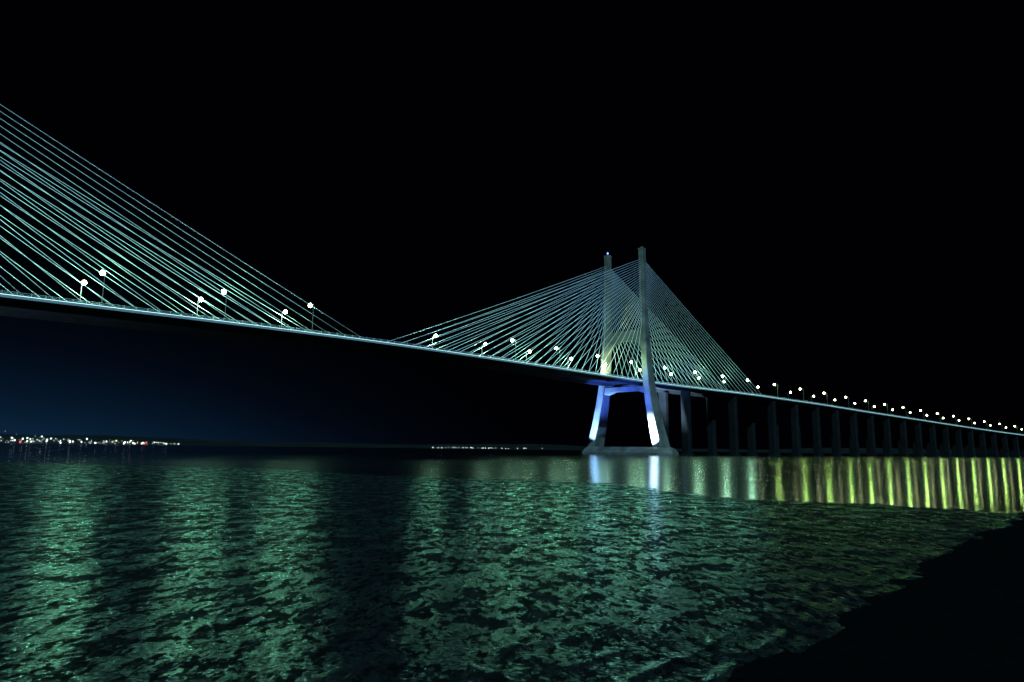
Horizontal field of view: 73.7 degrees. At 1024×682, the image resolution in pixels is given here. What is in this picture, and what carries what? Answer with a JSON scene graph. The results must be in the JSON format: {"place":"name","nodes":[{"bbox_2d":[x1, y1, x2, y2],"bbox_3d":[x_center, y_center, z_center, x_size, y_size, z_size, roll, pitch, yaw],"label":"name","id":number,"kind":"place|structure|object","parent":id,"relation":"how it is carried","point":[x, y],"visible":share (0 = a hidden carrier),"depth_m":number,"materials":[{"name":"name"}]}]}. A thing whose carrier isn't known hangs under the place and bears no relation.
{"place":"outdoors","nodes":[
{"label":"outdoors","id":0,"kind":"place"},
{"bbox_2d":[0,434,1019,454],"bbox_3d":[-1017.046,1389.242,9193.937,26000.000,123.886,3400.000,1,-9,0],"label":"distant hills","id":1,"kind":"structure","parent":0,"point":[66,439],"depth_m":8057.43,"materials":[{"name":"black"}]},
{"bbox_2d":[1,436,517,448],"bbox_3d":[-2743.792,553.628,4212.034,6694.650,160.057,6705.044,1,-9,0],"label":"distant city lights","id":2,"kind":"object","parent":1,"relation":"on","point":[106,441],"visible":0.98,"depth_m":7346.90,"materials":[{"name":"white"}]},
{"bbox_2d":[0,443,1023,513],"bbox_3d":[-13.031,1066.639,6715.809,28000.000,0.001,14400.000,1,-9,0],"label":"river water","id":3,"kind":"structure","parent":0,"point":[994,484],"depth_m":116.09,"materials":[{"name":"black liquid"}]},
{"bbox_2d":[0,462,1023,681],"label":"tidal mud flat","id":4,"kind":"structure","parent":3,"relation":"in","point":[109,573],"depth_m":16.31,"materials":[{"name":"green liquid"}]},
{"bbox_2d":[0,0,1023,449],"label":"sky","id":5,"kind":"structure","parent":0,"point":[831,190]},
{"bbox_2d":[711,513,1023,681],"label":"sand bank","id":6,"kind":"structure","parent":0,"point":[957,615],"depth_m":11.39,"materials":[{"name":"black sand"}]},
{"label":"ground","id":7,"kind":"structure","parent":0,"visible":0},
{"bbox_2d":[0,104,1023,456],"bbox_3d":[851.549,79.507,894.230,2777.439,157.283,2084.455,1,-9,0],"label":"cable stayed bridge","id":8,"kind":"structure","parent":7,"relation":"on","point":[606,380],"depth_m":480.57,"materials":[{"name":"concrete"}]},
{"bbox_2d":[80,279,86,299],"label":"street lamp","id":9,"kind":"object","parent":8,"relation":"on","point":[84,282],"visible":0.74,"depth_m":261.66,"materials":[{"name":"grey metal"}]},
{"bbox_2d":[100,269,104,305],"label":"street lamp","id":10,"kind":"object","parent":8,"relation":"on","point":[102,271],"visible":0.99,"depth_m":245.04,"materials":[{"name":"grey metal"}]},
{"bbox_2d":[222,288,226,320],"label":"street lamp","id":11,"kind":"object","parent":8,"relation":"on","point":[223,290],"visible":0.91,"depth_m":275.95,"materials":[{"name":"grey metal"}]}
]}

